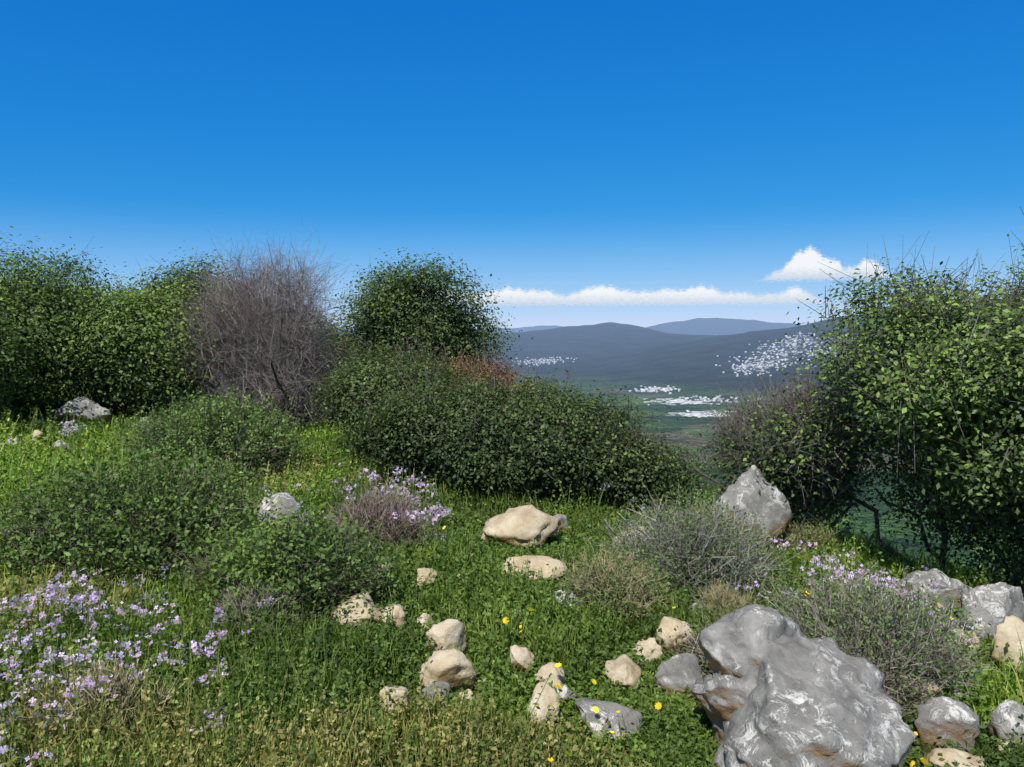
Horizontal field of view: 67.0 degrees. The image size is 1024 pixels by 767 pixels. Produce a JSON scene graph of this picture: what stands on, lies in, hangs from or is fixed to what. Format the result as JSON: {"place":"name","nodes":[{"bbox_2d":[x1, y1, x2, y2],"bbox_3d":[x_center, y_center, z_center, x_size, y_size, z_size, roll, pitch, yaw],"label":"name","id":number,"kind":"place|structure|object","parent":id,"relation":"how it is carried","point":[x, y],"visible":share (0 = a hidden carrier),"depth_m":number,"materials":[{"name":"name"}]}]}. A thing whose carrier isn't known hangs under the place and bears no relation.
{"place":"outdoors","nodes":[
{"label":"outdoors","id":0,"kind":"place"},
{"bbox_2d":[0,0,1023,328],"label":"sky","id":1,"kind":"structure","parent":0,"point":[642,163],"materials":[{"name":"blue"}]},
{"bbox_2d":[2,299,1023,766],"bbox_3d":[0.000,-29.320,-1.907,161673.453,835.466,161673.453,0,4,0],"label":"terrain","id":2,"kind":"structure","parent":0,"point":[664,355],"depth_m":5332.04,"materials":[{"name":"green plant"}]},
{"bbox_2d":[0,288,75,422],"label":"shrub","id":3,"kind":"object","parent":2,"relation":"on","point":[4,374],"visible":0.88,"depth_m":9.18,"materials":[{"name":"green plant"}]},
{"bbox_2d":[32,430,46,444],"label":"rock","id":4,"kind":"object","parent":2,"relation":"on","point":[35,433],"visible":0.48,"depth_m":8.05,"materials":[{"name":"beige stone"}]},
{"bbox_2d":[53,440,70,454],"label":"rock","id":5,"kind":"object","parent":2,"relation":"on","point":[67,449],"visible":0.4,"depth_m":7.62,"materials":[{"name":"grey stone"}]},
{"bbox_2d":[0,226,147,417],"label":"shrub","id":6,"kind":"object","parent":2,"relation":"on","point":[37,295],"visible":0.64,"depth_m":9.86,"materials":[{"name":"green plant"}]},
{"bbox_2d":[0,234,159,398],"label":"shrub","id":7,"kind":"object","parent":2,"relation":"on","point":[69,265],"visible":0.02,"depth_m":14.07,"materials":[{"name":"green plant"}]},
{"bbox_2d":[50,397,111,424],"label":"grey rock","id":8,"kind":"object","parent":2,"relation":"on","point":[92,408],"visible":0.66,"depth_m":9.70,"materials":[{"name":"grey stone"}]},
{"bbox_2d":[2,651,184,762],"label":"shrub","id":9,"kind":"object","parent":2,"relation":"on","point":[68,702],"visible":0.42,"depth_m":2.77,"materials":[{"name":"plant"}]},
{"bbox_2d":[9,258,264,421],"bbox_3d":[-5.179,-0.570,10.773,3.409,2.276,3.158,3,5,35],"label":"shrub","id":10,"kind":"object","parent":2,"relation":"on","point":[151,380],"visible":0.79,"depth_m":10.14,"materials":[{"name":"green plant"}]},
{"bbox_2d":[0,432,292,606],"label":"bush","id":11,"kind":"object","parent":2,"relation":"on","point":[139,513],"visible":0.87,"depth_m":4.24,"materials":[{"name":"green plant"}]},
{"bbox_2d":[171,535,233,600],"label":"shrub","id":12,"kind":"object","parent":2,"relation":"on","point":[199,571],"visible":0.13,"depth_m":4.08,"materials":[{"name":"green plant"}]},
{"bbox_2d":[111,241,304,398],"bbox_3d":[-5.052,-0.839,13.018,3.590,3.006,2.900,0,4,0],"label":"shrub","id":13,"kind":"object","parent":2,"relation":"on","point":[182,277],"visible":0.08,"depth_m":12.45,"materials":[{"name":"green plant"}]},
{"bbox_2d":[99,383,320,485],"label":"bush","id":14,"kind":"object","parent":2,"relation":"on","point":[248,429],"visible":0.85,"depth_m":7.49,"materials":[{"name":"green plant"}]},
{"bbox_2d":[134,218,367,432],"bbox_3d":[-3.477,-0.564,10.843,3.120,3.548,3.195,0,4,0],"label":"bare bush","id":15,"kind":"object","parent":2,"relation":"on","point":[255,364],"visible":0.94,"depth_m":10.37,"materials":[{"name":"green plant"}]},
{"bbox_2d":[195,574,313,644],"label":"shrub","id":16,"kind":"object","parent":2,"relation":"on","point":[240,605],"visible":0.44,"depth_m":3.63,"materials":[{"name":"green plant"}]},
{"bbox_2d":[185,298,365,402],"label":"shrub","id":17,"kind":"object","parent":2,"relation":"on","point":[323,337],"visible":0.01,"depth_m":15.42,"materials":[{"name":"green plant"}]},
{"bbox_2d":[257,492,309,531],"bbox_3d":[-1.640,0.974,5.489,0.410,0.384,0.277,0,4,0],"label":"grey rock","id":18,"kind":"object","parent":2,"relation":"on","point":[288,500],"visible":0.23,"depth_m":5.45,"materials":[{"name":"grey stone"}]},
{"bbox_2d":[167,496,432,634],"bbox_3d":[-1.111,0.920,4.092,1.392,0.675,1.330,0,4,0],"label":"bush","id":19,"kind":"object","parent":2,"relation":"on","point":[284,553],"visible":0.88,"depth_m":3.93,"materials":[{"name":"green plant"}]},
{"bbox_2d":[239,312,400,425],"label":"shrub","id":20,"kind":"object","parent":2,"relation":"on","point":[334,356],"visible":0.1,"depth_m":11.83,"materials":[{"name":"green plant"}]},
{"bbox_2d":[331,590,381,630],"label":"rock","id":21,"kind":"object","parent":2,"relation":"on","point":[355,614],"visible":0.56,"depth_m":3.79,"materials":[{"name":"beige stone"}]},
{"bbox_2d":[356,564,388,581],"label":"rock","id":22,"kind":"object","parent":2,"relation":"on","point":[382,565],"visible":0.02,"depth_m":4.53,"materials":[{"name":"beige stone"}]},
{"bbox_2d":[316,476,449,556],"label":"dry dwarf shrub","id":23,"kind":"object","parent":2,"relation":"on","point":[382,510],"visible":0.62,"depth_m":5.14,"materials":[{"name":"plant"}]},
{"bbox_2d":[381,604,406,626],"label":"rock","id":24,"kind":"object","parent":2,"relation":"on","point":[398,612],"visible":0.52,"depth_m":3.82,"materials":[{"name":"beige stone"}]},
{"bbox_2d":[293,328,495,461],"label":"oak shrub","id":25,"kind":"object","parent":2,"relation":"on","point":[356,379],"visible":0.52,"depth_m":8.45,"materials":[{"name":"green plant"}]},
{"bbox_2d":[379,685,410,715],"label":"rock","id":26,"kind":"object","parent":2,"relation":"on","point":[400,690],"visible":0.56,"depth_m":3.06,"materials":[{"name":"beige stone"}]},
{"bbox_2d":[415,613,433,630],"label":"rock","id":27,"kind":"object","parent":2,"relation":"on","point":[423,617],"visible":0.38,"depth_m":3.81,"materials":[{"name":"beige stone"}]},
{"bbox_2d":[318,247,532,382],"bbox_3d":[-1.511,-0.431,13.346,3.421,4.145,3.556,2,4,29],"label":"bush","id":28,"kind":"object","parent":2,"relation":"on","point":[418,313],"visible":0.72,"depth_m":12.84,"materials":[{"name":"green plant"}]},
{"bbox_2d":[416,568,436,589],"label":"rock","id":29,"kind":"object","parent":2,"relation":"on","point":[423,571],"visible":0.6,"depth_m":4.40,"materials":[{"name":"beige stone"}]},
{"bbox_2d":[419,680,450,705],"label":"rock","id":30,"kind":"object","parent":2,"relation":"on","point":[445,686],"visible":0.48,"depth_m":3.15,"materials":[{"name":"grey stone"}]},
{"bbox_2d":[426,619,466,652],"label":"rock","id":31,"kind":"object","parent":2,"relation":"on","point":[446,633],"visible":0.63,"depth_m":3.54,"materials":[{"name":"beige stone"}]},
{"bbox_2d":[418,649,476,692],"bbox_3d":[-0.279,1.215,3.245,0.203,0.219,0.177,-2,4,-31],"label":"rock","id":32,"kind":"object","parent":2,"relation":"on","point":[450,666],"visible":0.83,"depth_m":3.20,"materials":[{"name":"beige stone"}]},
{"bbox_2d":[380,337,535,394],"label":"bush","id":33,"kind":"object","parent":2,"relation":"on","point":[491,371],"visible":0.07,"depth_m":11.34,"materials":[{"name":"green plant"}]},
{"bbox_2d":[458,689,474,704],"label":"rock","id":34,"kind":"object","parent":2,"relation":"on","point":[470,696],"visible":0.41,"depth_m":3.17,"materials":[{"name":"beige stone"}]},
{"bbox_2d":[310,343,677,507],"bbox_3d":[-0.151,0.450,7.505,3.377,1.715,2.313,2,4,24],"label":"oak shrub","id":35,"kind":"object","parent":2,"relation":"on","point":[498,435],"visible":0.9,"depth_m":7.05,"materials":[{"name":"green plant"}]},
{"bbox_2d":[0,389,987,766],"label":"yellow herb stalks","id":36,"kind":"object","parent":2,"relation":"on","point":[202,707],"visible":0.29,"depth_m":2.75,"materials":[{"name":"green plant"}]},
{"bbox_2d":[0,421,989,766],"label":"lilac flowers","id":37,"kind":"object","parent":2,"relation":"on","point":[88,683],"visible":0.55,"depth_m":3.21,"materials":[{"name":"purple plant"}]},
{"bbox_2d":[0,390,1023,766],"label":"herbs","id":38,"kind":"object","parent":2,"relation":"on","point":[472,550],"visible":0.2,"depth_m":3.43,"materials":[{"name":"green plant"}]},
{"bbox_2d":[0,392,1023,766],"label":"grass","id":39,"kind":"structure","parent":2,"relation":"on","point":[290,644],"depth_m":3.40,"materials":[{"name":"green plant"}]},
{"bbox_2d":[0,386,1023,766],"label":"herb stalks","id":40,"kind":"object","parent":2,"relation":"on","point":[542,582],"visible":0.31,"depth_m":3.46,"materials":[{"name":"green plant"}]},
{"bbox_2d":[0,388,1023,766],"bbox_3d":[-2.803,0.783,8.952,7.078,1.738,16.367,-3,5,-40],"label":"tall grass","id":41,"kind":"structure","parent":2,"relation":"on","point":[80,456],"depth_m":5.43,"materials":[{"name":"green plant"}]},
{"bbox_2d":[481,505,561,548],"bbox_3d":[0.054,1.083,5.641,0.578,0.374,0.472,1,4,14],"label":"rock","id":42,"kind":"object","parent":2,"relation":"on","point":[524,525],"visible":0.83,"depth_m":5.51,"materials":[{"name":"beige stone"}]},
{"bbox_2d":[510,645,534,671],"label":"rock","id":43,"kind":"object","parent":2,"relation":"on","point":[519,656],"visible":0.8,"depth_m":3.46,"materials":[{"name":"beige stone"}]},
{"bbox_2d":[502,555,566,580],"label":"rock","id":44,"kind":"object","parent":2,"relation":"on","point":[537,562],"visible":0.58,"depth_m":4.66,"materials":[{"name":"beige stone"}]},
{"bbox_2d":[527,681,559,725],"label":"rock","id":45,"kind":"object","parent":2,"relation":"on","point":[548,695],"visible":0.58,"depth_m":3.09,"materials":[{"name":"beige stone"}]},
{"bbox_2d":[514,368,585,429],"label":"bush","id":46,"kind":"object","parent":2,"relation":"on","point":[546,380],"visible":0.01,"depth_m":12.29,"materials":[{"name":"green plant"}]},
{"bbox_2d":[534,662,566,688],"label":"rock","id":47,"kind":"object","parent":2,"relation":"on","point":[556,676],"visible":0.59,"depth_m":3.36,"materials":[{"name":"beige stone"}]},
{"bbox_2d":[553,514,568,531],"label":"grey rock","id":48,"kind":"object","parent":2,"relation":"on","point":[564,523],"visible":0.41,"depth_m":6.08,"materials":[{"name":"grey stone"}]},
{"bbox_2d":[554,590,574,606],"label":"rock","id":49,"kind":"object","parent":2,"relation":"on","point":[556,592],"visible":0.25,"depth_m":4.27,"materials":[{"name":"grey stone"}]},
{"bbox_2d":[556,685,578,701],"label":"rock","id":50,"kind":"object","parent":2,"relation":"on","point":[563,692],"visible":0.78,"depth_m":3.25,"materials":[{"name":"grey stone"}]},
{"bbox_2d":[568,592,582,605],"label":"rock","id":51,"kind":"object","parent":2,"relation":"on","point":[571,596],"visible":0.27,"depth_m":4.26,"materials":[{"name":"grey stone"}]},
{"bbox_2d":[499,399,717,513],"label":"oak shrub","id":52,"kind":"object","parent":2,"relation":"on","point":[652,471],"visible":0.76,"depth_m":6.91,"materials":[{"name":"green plant"}]},
{"bbox_2d":[574,698,642,741],"bbox_3d":[0.395,1.347,3.104,0.280,0.130,0.236,0,4,0],"label":"grey rock","id":53,"kind":"object","parent":2,"relation":"on","point":[584,707],"visible":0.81,"depth_m":3.06,"materials":[{"name":"grey stone"}]},
{"bbox_2d":[546,536,689,626],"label":"shrub","id":54,"kind":"object","parent":2,"relation":"on","point":[617,577],"visible":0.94,"depth_m":4.26,"materials":[{"name":"green plant"}]},
{"bbox_2d":[605,654,641,689],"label":"rock","id":55,"kind":"object","parent":2,"relation":"on","point":[625,669],"visible":0.93,"depth_m":3.47,"materials":[{"name":"beige stone"}]},
{"bbox_2d":[612,526,672,553],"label":"beige rock","id":56,"kind":"object","parent":2,"relation":"on","point":[627,535],"visible":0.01,"depth_m":5.62,"materials":[{"name":"beige stone"}]},
{"bbox_2d":[632,637,662,663],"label":"rock","id":57,"kind":"object","parent":2,"relation":"on","point":[648,645],"visible":0.64,"depth_m":3.75,"materials":[{"name":"beige stone"}]},
{"bbox_2d":[376,526,959,766],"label":"yellow flowers","id":58,"kind":"object","parent":2,"relation":"on","point":[658,705],"visible":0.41,"depth_m":3.02,"materials":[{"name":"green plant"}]},
{"bbox_2d":[656,616,695,652],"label":"rock","id":59,"kind":"object","parent":2,"relation":"on","point":[669,624],"visible":0.62,"depth_m":3.88,"materials":[{"name":"beige stone"}]},
{"bbox_2d":[655,653,702,697],"bbox_3d":[0.752,1.331,3.504,0.227,0.213,0.143,0,4,0],"label":"grey rock","id":60,"kind":"object","parent":2,"relation":"on","point":[679,673],"visible":0.73,"depth_m":3.46,"materials":[{"name":"grey stone"}]},
{"bbox_2d":[673,476,722,501],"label":"bush","id":61,"kind":"object","parent":2,"relation":"on","point":[699,489],"visible":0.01,"depth_m":12.00,"materials":[{"name":"green plant"}]},
{"bbox_2d":[579,485,817,599],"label":"shrub","id":62,"kind":"object","parent":2,"relation":"on","point":[692,536],"visible":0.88,"depth_m":4.85,"materials":[{"name":"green plant"}]},
{"bbox_2d":[689,603,715,617],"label":"rock","id":63,"kind":"object","parent":2,"relation":"on","point":[697,608],"visible":0.09,"depth_m":4.44,"materials":[{"name":"grey stone"}]},
{"bbox_2d":[687,578,760,621],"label":"shrub","id":64,"kind":"object","parent":2,"relation":"on","point":[723,598],"visible":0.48,"depth_m":4.38,"materials":[{"name":"green plant"}]},
{"bbox_2d":[659,599,815,677],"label":"dwarf shrub tuft","id":65,"kind":"object","parent":2,"relation":"on","point":[693,648],"visible":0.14,"depth_m":3.79,"materials":[{"name":"green plant"}]},
{"bbox_2d":[713,465,792,545],"bbox_3d":[1.889,0.990,6.118,0.607,0.702,0.349,0,4,0],"label":"standing rock","id":66,"kind":"object","parent":2,"relation":"on","point":[769,504],"visible":0.63,"depth_m":6.01,"materials":[{"name":"grey stone"}]},
{"bbox_2d":[688,464,852,532],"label":"bush","id":67,"kind":"object","parent":2,"relation":"on","point":[731,484],"visible":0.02,"depth_m":9.24,"materials":[{"name":"green plant"}]},
{"bbox_2d":[674,354,917,535],"bbox_3d":[2.386,0.624,6.543,2.062,1.927,2.236,0,4,0],"label":"shrub","id":68,"kind":"object","parent":2,"relation":"on","point":[792,464],"visible":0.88,"depth_m":6.26,"materials":[{"name":"green plant"}]},
{"bbox_2d":[690,604,916,766],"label":"boulder","id":69,"kind":"object","parent":2,"relation":"on","point":[776,688],"visible":0.99,"depth_m":2.79,"materials":[{"name":"grey stone"}]},
{"bbox_2d":[772,515,841,557],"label":"shrub","id":70,"kind":"object","parent":2,"relation":"on","point":[811,535],"visible":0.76,"depth_m":6.11,"materials":[{"name":"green plant"}]},
{"bbox_2d":[735,548,1011,706],"bbox_3d":[1.736,1.190,3.869,1.272,0.728,1.226,2,4,23],"label":"shrub","id":71,"kind":"object","parent":2,"relation":"on","point":[822,611],"visible":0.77,"depth_m":3.71,"materials":[{"name":"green plant"}]},
{"bbox_2d":[813,616,952,717],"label":"shrub","id":72,"kind":"object","parent":2,"relation":"on","point":[886,682],"visible":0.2,"depth_m":3.54,"materials":[{"name":"plant"}]},
{"bbox_2d":[778,207,1023,592],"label":"bush","id":73,"kind":"object","parent":2,"relation":"on","point":[958,378],"visible":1,"depth_m":5.16,"materials":[{"name":"green plant"}]},
{"bbox_2d":[909,678,941,702],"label":"rock","id":74,"kind":"object","parent":2,"relation":"on","point":[935,687],"visible":0.23,"depth_m":3.63,"materials":[{"name":"beige stone"}]},
{"bbox_2d":[900,568,971,615],"bbox_3d":[2.745,1.430,5.059,0.420,0.440,0.272,-1,4,-18],"label":"rock","id":75,"kind":"object","parent":2,"relation":"on","point":[952,587],"visible":0.52,"depth_m":4.95,"materials":[{"name":"grey stone"}]},
{"bbox_2d":[914,696,979,753],"bbox_3d":[1.837,1.451,3.272,0.240,0.257,0.184,2,4,28],"label":"rock","id":76,"kind":"object","parent":2,"relation":"on","point":[944,717],"visible":0.77,"depth_m":3.21,"materials":[{"name":"grey stone"}]},
{"bbox_2d":[872,442,1023,585],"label":"shrub","id":77,"kind":"object","parent":2,"relation":"on","point":[959,513],"visible":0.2,"depth_m":5.82,"materials":[{"name":"green plant"}]},
{"bbox_2d":[925,748,984,766],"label":"rock","id":78,"kind":"object","parent":2,"relation":"on","point":[950,755],"visible":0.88,"depth_m":3.01,"materials":[{"name":"beige stone"}]},
{"bbox_2d":[951,688,964,701],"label":"rock","id":79,"kind":"object","parent":2,"relation":"on","point":[953,692],"visible":0.3,"depth_m":3.67,"materials":[{"name":"grey stone"}]},
{"bbox_2d":[947,629,979,649],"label":"rock","id":80,"kind":"object","parent":2,"relation":"on","point":[976,637],"visible":0.21,"depth_m":4.39,"materials":[{"name":"beige stone"}]},
{"bbox_2d":[959,673,978,687],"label":"rock","id":81,"kind":"object","parent":2,"relation":"on","point":[970,674],"visible":0.14,"depth_m":3.85,"materials":[{"name":"grey stone"}]},
{"bbox_2d":[958,582,1023,639],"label":"rock","id":82,"kind":"object","parent":2,"relation":"on","point":[996,603],"visible":0.54,"depth_m":4.64,"materials":[{"name":"grey stone"}]},
{"bbox_2d":[994,739,1009,756],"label":"rock","id":83,"kind":"object","parent":2,"relation":"on","point":[1000,747],"visible":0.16,"depth_m":3.21,"materials":[{"name":"beige stone"}]},
{"bbox_2d":[987,699,1023,747],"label":"rock","id":84,"kind":"object","parent":2,"relation":"on","point":[1006,713],"visible":0.69,"depth_m":3.24,"materials":[{"name":"grey stone"}]},
{"bbox_2d":[991,615,1023,678],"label":"rock","id":85,"kind":"object","parent":2,"relation":"on","point":[1006,630],"visible":0.68,"depth_m":4.10,"materials":[{"name":"beige stone"}]},
{"bbox_2d":[504,331,852,417],"bbox_3d":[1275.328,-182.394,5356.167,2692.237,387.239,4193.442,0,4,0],"label":"town buildings","id":86,"kind":"structure","parent":0,"point":[681,400],"depth_m":5126.87,"materials":[{"name":"white"}]}
]}

